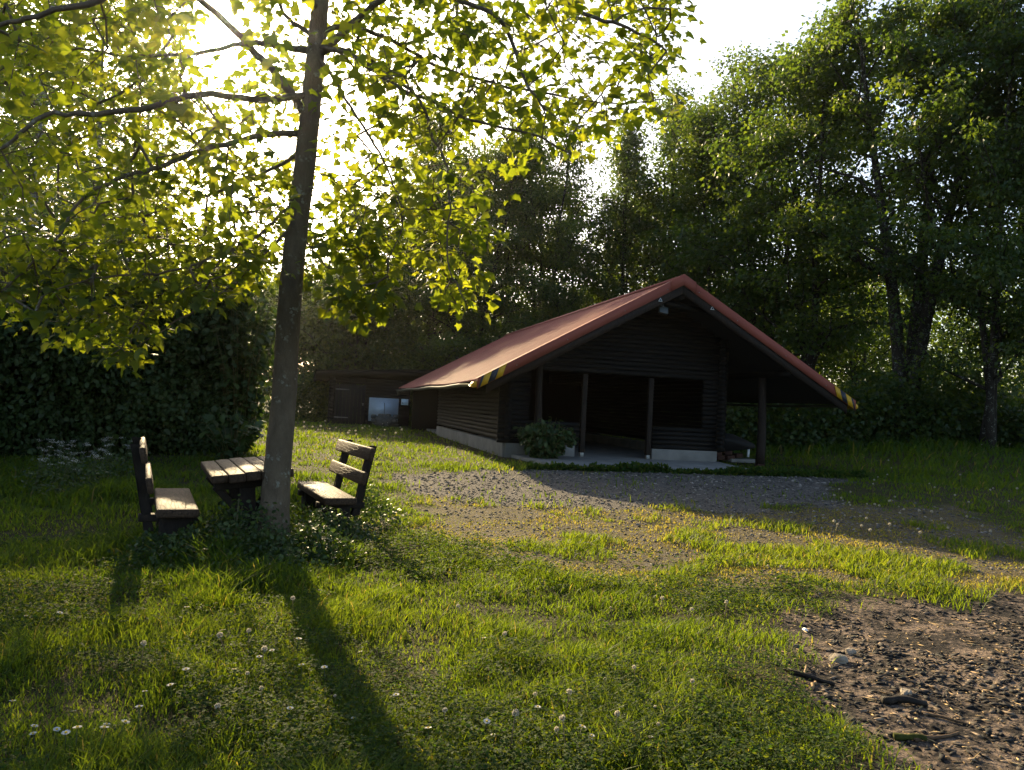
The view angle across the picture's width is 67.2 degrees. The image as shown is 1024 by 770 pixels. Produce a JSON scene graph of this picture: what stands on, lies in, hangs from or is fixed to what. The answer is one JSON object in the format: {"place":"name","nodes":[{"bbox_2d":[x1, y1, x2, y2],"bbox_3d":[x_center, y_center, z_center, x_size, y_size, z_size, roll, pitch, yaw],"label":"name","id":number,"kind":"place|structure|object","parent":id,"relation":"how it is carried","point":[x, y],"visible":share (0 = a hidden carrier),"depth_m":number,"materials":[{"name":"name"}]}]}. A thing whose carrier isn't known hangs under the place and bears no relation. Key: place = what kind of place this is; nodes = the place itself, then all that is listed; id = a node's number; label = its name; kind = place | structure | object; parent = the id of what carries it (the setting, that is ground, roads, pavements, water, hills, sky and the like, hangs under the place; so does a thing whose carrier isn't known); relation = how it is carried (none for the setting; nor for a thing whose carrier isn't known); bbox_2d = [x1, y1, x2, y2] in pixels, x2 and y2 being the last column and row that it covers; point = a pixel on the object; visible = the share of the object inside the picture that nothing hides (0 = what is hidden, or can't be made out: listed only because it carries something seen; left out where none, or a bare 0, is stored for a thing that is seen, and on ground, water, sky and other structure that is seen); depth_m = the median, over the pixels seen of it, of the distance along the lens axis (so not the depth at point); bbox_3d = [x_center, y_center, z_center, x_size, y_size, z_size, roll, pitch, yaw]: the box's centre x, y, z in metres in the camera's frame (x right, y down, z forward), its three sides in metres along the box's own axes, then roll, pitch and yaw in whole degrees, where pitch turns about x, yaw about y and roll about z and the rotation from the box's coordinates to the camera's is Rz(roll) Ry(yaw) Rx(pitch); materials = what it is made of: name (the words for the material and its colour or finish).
{"place":"outdoors","nodes":[
{"label":"outdoors","id":0,"kind":"place"},
{"bbox_2d":[0,401,1023,769],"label":"ground","id":1,"kind":"structure","parent":0,"point":[958,641],"depth_m":6.76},
{"bbox_2d":[24,724,37,752],"bbox_3d":[-2.090,1.540,3.339,0.033,0.130,0.033,19,-10,-34],"label":"daisy","id":2,"kind":"object","parent":1,"relation":"on","point":[33,725],"visible":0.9,"depth_m":3.34,"materials":[{"name":"white plant"}]},
{"bbox_2d":[9,450,66,493],"bbox_3d":[-6.501,1.198,10.430,0.594,0.651,0.705,2,-2,28],"label":"cow parsley","id":3,"kind":"object","parent":1,"relation":"on","point":[34,481],"visible":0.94,"depth_m":10.39,"materials":[{"name":"green plant"}]},
{"bbox_2d":[13,439,73,482],"bbox_3d":[-6.981,1.158,11.494,0.810,0.700,0.660,6,-12,-11],"label":"cow parsley","id":4,"kind":"object","parent":1,"relation":"on","point":[48,462],"visible":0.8,"depth_m":11.40,"materials":[{"name":"green plant"}]},
{"bbox_2d":[0,56,101,245],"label":"forest tree","id":5,"kind":"object","parent":1,"relation":"on","point":[38,221],"visible":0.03,"depth_m":30.92,"materials":[{"name":"green plant"}]},
{"bbox_2d":[53,727,60,745],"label":"daisy","id":6,"kind":"object","parent":1,"relation":"on","point":[56,729],"visible":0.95,"depth_m":3.33,"materials":[{"name":"white plant"}]},
{"bbox_2d":[33,455,81,496],"bbox_3d":[-5.947,1.254,10.140,0.731,0.632,0.596,14,-10,22],"label":"cow parsley","id":7,"kind":"object","parent":1,"relation":"on","point":[53,488],"visible":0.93,"depth_m":10.18,"materials":[{"name":"green plant"}]},
{"bbox_2d":[36,450,79,487],"bbox_3d":[-6.533,1.254,11.084,0.591,0.594,0.635,3,-2,-9],"label":"cow parsley","id":8,"kind":"object","parent":1,"relation":"on","point":[62,469],"visible":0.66,"depth_m":11.10,"materials":[{"name":"green plant"}]},
{"bbox_2d":[61,730,70,752],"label":"daisy","id":9,"kind":"object","parent":1,"relation":"on","point":[65,732],"visible":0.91,"depth_m":3.24,"materials":[{"name":"white plant"}]},
{"bbox_2d":[49,440,85,473],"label":"cow parsley","id":10,"kind":"object","parent":1,"relation":"on","point":[76,458],"visible":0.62,"depth_m":12.26,"materials":[{"name":"green plant"}]},
{"bbox_2d":[48,441,93,481],"bbox_3d":[-6.671,1.185,11.655,0.591,0.628,0.726,3,5,-8],"label":"cow parsley","id":11,"kind":"object","parent":1,"relation":"on","point":[79,461],"visible":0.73,"depth_m":11.74,"materials":[{"name":"green plant"}]},
{"bbox_2d":[72,725,82,750],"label":"daisy","id":12,"kind":"object","parent":1,"relation":"on","point":[77,727],"visible":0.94,"depth_m":3.27,"materials":[{"name":"white plant"}]},
{"bbox_2d":[63,445,112,487],"bbox_3d":[-5.985,1.175,10.843,0.628,0.712,0.732,4,-2,-42],"label":"cow parsley","id":13,"kind":"object","parent":1,"relation":"on","point":[95,472],"visible":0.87,"depth_m":10.89,"materials":[{"name":"green plant"}]},
{"bbox_2d":[0,0,179,266],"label":"birch tree","id":14,"kind":"object","parent":1,"relation":"on","point":[49,185],"visible":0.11,"depth_m":24.16,"materials":[{"name":"green plant"}]},
{"bbox_2d":[0,0,198,273],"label":"birch tree","id":15,"kind":"object","parent":1,"relation":"on","point":[100,126],"visible":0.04,"depth_m":28.25,"materials":[{"name":"green plant"}]},
{"bbox_2d":[98,726,108,757],"bbox_3d":[-1.744,1.531,3.268,0.040,0.157,0.040,9,-12,-20],"label":"daisy","id":16,"kind":"object","parent":1,"relation":"on","point":[103,727],"visible":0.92,"depth_m":3.28,"materials":[{"name":"white plant"}]},
{"bbox_2d":[86,437,132,478],"bbox_3d":[-6.189,1.157,12.030,0.664,0.717,0.784,2,-2,25],"label":"cow parsley","id":17,"kind":"object","parent":1,"relation":"on","point":[112,464],"visible":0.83,"depth_m":12.02,"materials":[{"name":"green plant"}]},
{"bbox_2d":[101,436,133,474],"bbox_3d":[-6.337,1.165,12.471,0.585,0.650,0.694,4,-2,-27],"label":"cow parsley","id":18,"kind":"object","parent":1,"relation":"on","point":[125,458],"visible":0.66,"depth_m":12.51,"materials":[{"name":"green plant"}]},
{"bbox_2d":[108,719,129,755],"bbox_3d":[-1.716,1.541,3.359,0.039,0.154,0.039,22,-11,-11],"label":"daisy","id":19,"kind":"object","parent":1,"relation":"on","point":[124,721],"visible":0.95,"depth_m":3.37,"materials":[{"name":"white plant"}]},
{"bbox_2d":[51,165,198,270],"bbox_3d":[-19.786,-4.810,37.651,8.434,12.528,9.138,3,-2,12],"label":"forest tree","id":20,"kind":"object","parent":1,"relation":"on","point":[116,213],"visible":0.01,"depth_m":37.27,"materials":[{"name":"green plant"}]},
{"bbox_2d":[0,259,259,458],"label":"hedge","id":21,"kind":"object","parent":1,"relation":"on","point":[63,396],"visible":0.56,"depth_m":14.55,"materials":[{"name":"green plant"}]},
{"bbox_2d":[135,705,142,731],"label":"daisy","id":22,"kind":"object","parent":1,"relation":"on","point":[139,706],"visible":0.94,"depth_m":3.52,"materials":[{"name":"white plant"}]},
{"bbox_2d":[52,5,229,272],"bbox_3d":[-15.879,-7.710,32.762,7.170,18.426,7.188,2,-2,22],"label":"birch tree","id":23,"kind":"object","parent":1,"relation":"on","point":[166,122],"visible":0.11,"depth_m":33.10,"materials":[{"name":"green plant"}]},
{"bbox_2d":[137,640,146,675],"bbox_3d":[-2.017,1.495,4.159,0.037,0.238,0.034,15,-5,-6],"label":"dandelion clock","id":24,"kind":"object","parent":1,"relation":"on","point":[143,643],"visible":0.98,"depth_m":4.16,"materials":[{"name":"white plant"}]},
{"bbox_2d":[130,437,199,539],"bbox_3d":[-3.610,1.082,7.975,0.660,1.004,1.720,4,-2,-25],"label":"bench","id":25,"kind":"object","parent":1,"relation":"on","point":[176,508],"visible":0.9,"depth_m":7.34,"materials":[{"name":"brown wood"}]},
{"bbox_2d":[166,683,173,711],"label":"daisy","id":26,"kind":"object","parent":1,"relation":"on","point":[170,684],"visible":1,"depth_m":3.84,"materials":[{"name":"white plant"}]},
{"bbox_2d":[182,667,188,697],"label":"daisy","id":27,"kind":"object","parent":1,"relation":"on","point":[186,668],"visible":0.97,"depth_m":4.02,"materials":[{"name":"white plant"}]},
{"bbox_2d":[214,703,228,731],"bbox_3d":[-1.320,1.547,3.524,0.030,0.208,0.032,-7,11,39],"label":"dandelion clock","id":28,"kind":"object","parent":1,"relation":"on","point":[218,704],"visible":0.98,"depth_m":3.51,"materials":[{"name":"white plant"}]},
{"bbox_2d":[217,632,230,667],"bbox_3d":[-1.615,1.522,4.355,0.038,0.269,0.042,-17,3,-1],"label":"dandelion clock","id":29,"kind":"object","parent":1,"relation":"on","point":[219,634],"visible":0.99,"depth_m":4.34,"materials":[{"name":"white plant"}]},
{"bbox_2d":[195,405,267,459],"bbox_3d":[-5.166,0.976,14.591,1.407,1.206,1.146,3,-2,0],"label":"shrub","id":30,"kind":"object","parent":1,"relation":"on","point":[235,444],"visible":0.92,"depth_m":14.45,"materials":[{"name":"green plant"}]},
{"bbox_2d":[199,260,278,453],"bbox_3d":[-5.540,-0.659,16.000,1.963,4.283,1.811,4,-2,-24],"label":"elder shrub","id":31,"kind":"object","parent":1,"relation":"on","point":[262,331],"visible":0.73,"depth_m":15.65,"materials":[{"name":"green plant"}]},
{"bbox_2d":[230,494,248,540],"bbox_3d":[-2.613,1.376,7.316,0.209,0.682,0.203,2,-2,28],"label":"weed plant","id":32,"kind":"object","parent":1,"relation":"on","point":[234,526],"visible":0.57,"depth_m":7.29,"materials":[{"name":"green plant"}]},
{"bbox_2d":[201,456,293,534],"bbox_3d":[-2.924,1.250,8.454,0.785,0.762,1.756,-3,1,-25],"label":"picnic table","id":33,"kind":"object","parent":1,"relation":"on","point":[243,477],"visible":0.71,"depth_m":7.92,"materials":[{"name":"brown wood"}]},
{"bbox_2d":[246,628,251,660],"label":"dandelion clock","id":34,"kind":"object","parent":1,"relation":"on","point":[248,638],"visible":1,"depth_m":4.58,"materials":[{"name":"white plant"}]},
{"bbox_2d":[253,646,267,686],"bbox_3d":[-1.378,1.534,4.180,0.039,0.250,0.036,19,-3,-16],"label":"dandelion clock","id":35,"kind":"object","parent":1,"relation":"on","point":[265,649],"visible":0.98,"depth_m":4.18,"materials":[{"name":"white plant"}]},
{"bbox_2d":[248,277,277,391],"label":"forest tree","id":36,"kind":"object","parent":1,"relation":"on","point":[260,306],"depth_m":48.40,"materials":[{"name":"green plant"}]},
{"bbox_2d":[95,480,442,587],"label":"weeds","id":37,"kind":"object","parent":1,"relation":"on","point":[317,529],"visible":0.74,"depth_m":7.34,"materials":[{"name":"green plant"}]},
{"bbox_2d":[251,269,304,391],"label":"forest tree","id":38,"kind":"object","parent":1,"relation":"on","point":[275,323],"depth_m":49.59,"materials":[{"name":"green plant"}]},
{"bbox_2d":[247,269,313,401],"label":"forest tree","id":39,"kind":"object","parent":1,"relation":"on","point":[272,298],"visible":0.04,"depth_m":48.57,"materials":[{"name":"green plant"}]},
{"bbox_2d":[248,279,395,413],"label":"forest tree","id":40,"kind":"object","parent":1,"relation":"on","point":[314,352],"visible":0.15,"depth_m":43.21,"materials":[{"name":"green plant"}]},
{"bbox_2d":[321,665,327,690],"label":"daisy","id":41,"kind":"object","parent":1,"relation":"on","point":[324,666],"visible":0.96,"depth_m":4.15,"materials":[{"name":"white plant"}]},
{"bbox_2d":[297,439,376,529],"bbox_3d":[-2.192,1.204,9.533,0.660,1.004,1.720,4,-2,-25],"label":"bench","id":42,"kind":"object","parent":1,"relation":"on","point":[320,494],"visible":0.9,"depth_m":9.14,"materials":[{"name":"brown wood"}]},
{"bbox_2d":[263,248,438,399],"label":"forest tree","id":43,"kind":"object","parent":1,"relation":"on","point":[370,360],"visible":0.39,"depth_m":41.66,"materials":[{"name":"green plant"}]},
{"bbox_2d":[0,0,713,543],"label":"maple tree","id":44,"kind":"object","parent":1,"relation":"on","point":[22,40],"visible":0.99,"depth_m":7.12,"materials":[{"name":"green plant"}]},
{"bbox_2d":[314,369,435,426],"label":"shed","id":45,"kind":"structure","parent":1,"relation":"on","point":[377,392],"depth_m":37.26,"materials":[{"name":"brown wood"}]},
{"bbox_2d":[333,384,365,423],"bbox_3d":[-7.818,0.924,37.117,1.432,1.900,0.099,3,-2,-11],"label":"door","id":46,"kind":"structure","parent":45,"relation":"in","point":[341,390],"depth_m":37.13,"materials":[{"name":"grey wood"}]},
{"bbox_2d":[401,399,407,404],"bbox_3d":[-5.234,0.831,37.583,0.339,0.300,0.023,3,-2,-11],"label":"notice sign","id":47,"kind":"object","parent":45,"relation":"attached to","point":[404,401],"visible":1,"depth_m":37.58,"materials":[{"name":"white plastic"}]},
{"bbox_2d":[371,414,397,426],"bbox_3d":[-6.057,1.688,36.644,1.324,0.639,0.572,3,-2,-11],"label":"stone trough","id":48,"kind":"object","parent":1,"relation":"on","point":[380,419],"visible":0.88,"depth_m":36.42,"materials":[{"name":"grey stone"}]},
{"bbox_2d":[328,189,451,369],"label":"forest tree","id":49,"kind":"object","parent":1,"relation":"on","point":[408,291],"visible":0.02,"depth_m":44.93,"materials":[{"name":"green plant"}]},
{"bbox_2d":[353,95,519,366],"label":"forest tree","id":50,"kind":"object","parent":1,"relation":"on","point":[428,294],"visible":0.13,"depth_m":42.67,"materials":[{"name":"green plant"}]},
{"bbox_2d":[377,117,567,368],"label":"forest tree","id":51,"kind":"object","parent":1,"relation":"on","point":[457,345],"visible":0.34,"depth_m":41.53,"materials":[{"name":"green plant"}]},
{"bbox_2d":[0,523,969,769],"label":"clover","id":52,"kind":"object","parent":1,"relation":"on","point":[425,753],"visible":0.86,"depth_m":4.09,"materials":[{"name":"green plant"}]},
{"bbox_2d":[483,718,489,732],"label":"daisy","id":53,"kind":"object","parent":1,"relation":"on","point":[487,721],"visible":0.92,"depth_m":3.63,"materials":[{"name":"white plant"}]},
{"bbox_2d":[405,116,593,356],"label":"forest tree","id":54,"kind":"object","parent":1,"relation":"on","point":[518,238],"visible":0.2,"depth_m":42.31,"materials":[{"name":"green plant"}]},
{"bbox_2d":[0,417,1023,769],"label":"grass","id":55,"kind":"structure","parent":1,"relation":"on","point":[228,585],"depth_m":6.00,"materials":[{"name":"green plant"}]},
{"bbox_2d":[510,709,518,749],"bbox_3d":[0.011,1.594,3.476,0.037,0.263,0.038,4,-2,-30],"label":"dandelion clock","id":56,"kind":"object","parent":1,"relation":"on","point":[515,714],"visible":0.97,"depth_m":3.47,"materials":[{"name":"white plant"}]},
{"bbox_2d":[458,107,623,342],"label":"forest tree","id":57,"kind":"object","parent":1,"relation":"on","point":[561,251],"visible":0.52,"depth_m":41.49,"materials":[{"name":"green plant"}]},
{"bbox_2d":[513,416,578,458],"bbox_3d":[0.791,1.369,18.547,1.557,1.228,1.687,3,-2,16],"label":"elder shrub","id":58,"kind":"object","parent":1,"relation":"on","point":[542,440],"visible":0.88,"depth_m":18.23,"materials":[{"name":"green plant"}]},
{"bbox_2d":[554,726,562,754],"bbox_3d":[0.221,1.647,3.515,0.026,0.182,0.028,-13,-1,19],"label":"dandelion clock","id":59,"kind":"object","parent":1,"relation":"on","point":[556,728],"visible":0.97,"depth_m":3.51,"materials":[{"name":"white plant"}]},
{"bbox_2d":[559,715,565,756],"bbox_3d":[0.226,1.620,3.512,0.036,0.230,0.033,1,-4,32],"label":"dandelion clock","id":60,"kind":"object","parent":1,"relation":"on","point":[562,718],"visible":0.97,"depth_m":3.51,"materials":[{"name":"white plant"}]},
{"bbox_2d":[565,688,571,716],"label":"dandelion clock","id":61,"kind":"object","parent":1,"relation":"on","point":[569,691],"visible":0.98,"depth_m":3.87,"materials":[{"name":"white plant"}]},
{"bbox_2d":[515,146,662,320],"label":"forest tree","id":62,"kind":"object","parent":1,"relation":"on","point":[590,273],"visible":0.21,"depth_m":42.67,"materials":[{"name":"green plant"}]},
{"bbox_2d":[615,710,619,739],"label":"dandelion clock","id":63,"kind":"object","parent":1,"relation":"on","point":[616,712],"visible":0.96,"depth_m":3.66,"materials":[{"name":"white plant"}]},
{"bbox_2d":[396,274,857,469],"bbox_3d":[2.078,-0.173,26.861,10.330,4.855,19.450,3,-2,-14],"label":"log hut","id":64,"kind":"object","parent":1,"relation":"on","point":[655,360],"visible":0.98,"depth_m":20.54,"materials":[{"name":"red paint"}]},
{"bbox_2d":[576,100,688,308],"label":"poplar tree","id":65,"kind":"object","parent":1,"relation":"on","point":[631,141],"visible":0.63,"depth_m":41.74,"materials":[{"name":"green plant"}]},
{"bbox_2d":[576,188,700,298],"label":"forest tree","id":66,"kind":"object","parent":1,"relation":"on","point":[636,253],"visible":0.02,"depth_m":44.76,"materials":[{"name":"green plant"}]},
{"bbox_2d":[258,367,1023,452],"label":"undergrowth","id":67,"kind":"object","parent":1,"relation":"on","point":[940,411],"visible":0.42,"depth_m":27.80,"materials":[{"name":"green plant"}]},
{"bbox_2d":[614,67,712,292],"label":"poplar tree","id":68,"kind":"object","parent":1,"relation":"on","point":[666,103],"visible":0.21,"depth_m":42.79,"materials":[{"name":"green plant"}]},
{"bbox_2d":[313,263,1023,434],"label":"woodland","id":69,"kind":"object","parent":1,"relation":"on","point":[934,342],"visible":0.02,"depth_m":48.60,"materials":[{"name":"green plant"}]},
{"bbox_2d":[645,79,739,303],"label":"poplar tree","id":70,"kind":"object","parent":1,"relation":"on","point":[685,175],"visible":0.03,"depth_m":44.99,"materials":[{"name":"green plant"}]},
{"bbox_2d":[690,678,696,711],"bbox_3d":[0.988,1.678,4.157,0.030,0.194,0.028,-11,0,-3],"label":"dandelion clock","id":71,"kind":"object","parent":1,"relation":"on","point":[692,680],"visible":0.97,"depth_m":4.15,"materials":[{"name":"white plant"}]},
{"bbox_2d":[521,460,871,477],"bbox_3d":[4.426,1.917,17.262,8.824,0.407,0.630,3,-2,-16],"label":"weed strip","id":72,"kind":"object","parent":1,"relation":"on","point":[651,467],"visible":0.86,"depth_m":17.03,"materials":[{"name":"green plant"}]},
{"bbox_2d":[383,467,1023,600],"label":"gravel","id":73,"kind":"structure","parent":1,"relation":"on","point":[668,494],"depth_m":12.65,"materials":[{"name":"grey gravel"}]},
{"bbox_2d":[626,101,796,341],"bbox_3d":[10.679,-6.110,41.671,11.129,18.310,10.272,3,-2,14],"label":"forest tree","id":74,"kind":"object","parent":1,"relation":"on","point":[682,203],"visible":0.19,"depth_m":39.74,"materials":[{"name":"green plant"}]},
{"bbox_2d":[717,433,755,462],"bbox_3d":[6.045,1.786,22.796,1.882,0.850,1.998,3,-2,-14],"label":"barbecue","id":75,"kind":"object","parent":1,"relation":"on","point":[733,442],"visible":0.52,"depth_m":21.95,"materials":[{"name":"black metal"}]},
{"bbox_2d":[635,38,909,437],"bbox_3d":[12.921,-6.605,38.514,13.532,19.096,15.252,3,-2,-9],"label":"forest tree","id":76,"kind":"object","parent":1,"relation":"on","point":[733,102],"visible":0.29,"depth_m":37.10,"materials":[{"name":"green plant"}]},
{"bbox_2d":[786,667,834,685],"bbox_3d":[1.850,1.808,4.779,0.292,0.051,0.043,2,-2,34],"label":"burnt stick","id":77,"kind":"object","parent":1,"relation":"on","point":[809,676],"visible":0.9,"depth_m":4.77,"materials":[{"name":"black wood"}]},
{"bbox_2d":[809,681,816,689],"bbox_3d":[1.814,1.807,4.645,0.035,0.032,0.177,2,-2,30],"label":"wood splinter","id":78,"kind":"object","parent":1,"relation":"on","point":[813,685],"visible":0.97,"depth_m":4.61,"materials":[{"name":"beige wood"}]},
{"bbox_2d":[642,0,1020,431],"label":"forest tree","id":79,"kind":"object","parent":1,"relation":"on","point":[812,343],"visible":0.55,"depth_m":33.05,"materials":[{"name":"green plant"}]},
{"bbox_2d":[827,653,847,663],"bbox_3d":[2.193,1.847,5.183,0.134,0.088,0.137,2,-2,33],"label":"stone","id":80,"kind":"object","parent":1,"relation":"on","point":[840,659],"visible":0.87,"depth_m":5.14,"materials":[{"name":"grey stone"}]},
{"bbox_2d":[845,647,856,654],"bbox_3d":[2.369,1.871,5.386,0.076,0.061,0.078,3,-2,8],"label":"stone","id":81,"kind":"object","parent":1,"relation":"on","point":[850,651],"visible":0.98,"depth_m":5.36,"materials":[{"name":"grey stone"}]},
{"bbox_2d":[711,592,1023,769],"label":"debris","id":82,"kind":"object","parent":1,"relation":"on","point":[994,687],"visible":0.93,"depth_m":4.93,"materials":[{"name":"brown wood"}]},
{"bbox_2d":[717,0,1023,439],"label":"tree","id":83,"kind":"object","parent":1,"relation":"on","point":[897,43],"visible":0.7,"depth_m":28.23,"materials":[{"name":"green plant"}]},
{"bbox_2d":[775,226,973,391],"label":"forest tree","id":84,"kind":"object","parent":1,"relation":"on","point":[856,368],"visible":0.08,"depth_m":41.88,"materials":[{"name":"green plant"}]},
{"bbox_2d":[764,608,1023,769],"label":"wood litter","id":85,"kind":"object","parent":1,"relation":"on","point":[947,704],"visible":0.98,"depth_m":5.11,"materials":[{"name":"brown wood"}]},
{"bbox_2d":[881,694,927,706],"bbox_3d":[2.271,1.829,4.465,0.257,0.058,0.066,3,-2,0],"label":"charred log","id":86,"kind":"object","parent":1,"relation":"on","point":[891,700],"visible":1,"depth_m":4.45,"materials":[{"name":"black wood"}]},
{"bbox_2d":[900,688,912,694],"bbox_3d":[2.365,1.847,4.625,0.066,0.042,0.101,2,-2,41],"label":"stone","id":87,"kind":"object","parent":1,"relation":"on","point":[903,691],"visible":0.87,"depth_m":4.61,"materials":[{"name":"grey stone"}]},
{"bbox_2d":[893,732,926,740],"bbox_3d":[2.067,1.829,3.997,0.162,0.045,0.037,3,-2,7],"label":"mossy branch","id":88,"kind":"object","parent":1,"relation":"on","point":[901,737],"visible":1,"depth_m":3.99,"materials":[{"name":"green plant"}]},
{"bbox_2d":[838,0,1023,449],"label":"forest tree","id":89,"kind":"object","parent":1,"relation":"on","point":[993,347],"visible":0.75,"depth_m":26.00,"materials":[{"name":"green plant"}]},
{"bbox_2d":[913,731,959,741],"bbox_3d":[2.229,1.840,4.035,0.327,0.033,0.025,4,-2,-22],"label":"brown stick","id":90,"kind":"object","parent":1,"relation":"on","point":[935,737],"visible":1,"depth_m":4.03,"materials":[{"name":"brown wood"}]},
{"bbox_2d":[922,711,971,725],"bbox_3d":[2.413,1.851,4.274,0.250,0.039,0.021,2,-2,22],"label":"burnt stick","id":91,"kind":"object","parent":1,"relation":"on","point":[946,718],"visible":1,"depth_m":4.27,"materials":[{"name":"brown wood"}]},
{"bbox_2d":[896,13,1023,340],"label":"forest tree","id":92,"kind":"object","parent":1,"relation":"on","point":[996,282],"visible":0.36,"depth_m":25.39,"materials":[{"name":"green plant"}]},
{"bbox_2d":[942,84,1023,268],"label":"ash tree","id":93,"kind":"object","parent":1,"relation":"on","point":[1005,207],"depth_m":32.71,"materials":[{"name":"green plant"}]},
{"bbox_2d":[0,0,1023,402],"label":"sky","id":94,"kind":"structure","parent":0,"point":[726,22],"materials":[{"name":"white"}]}
]}

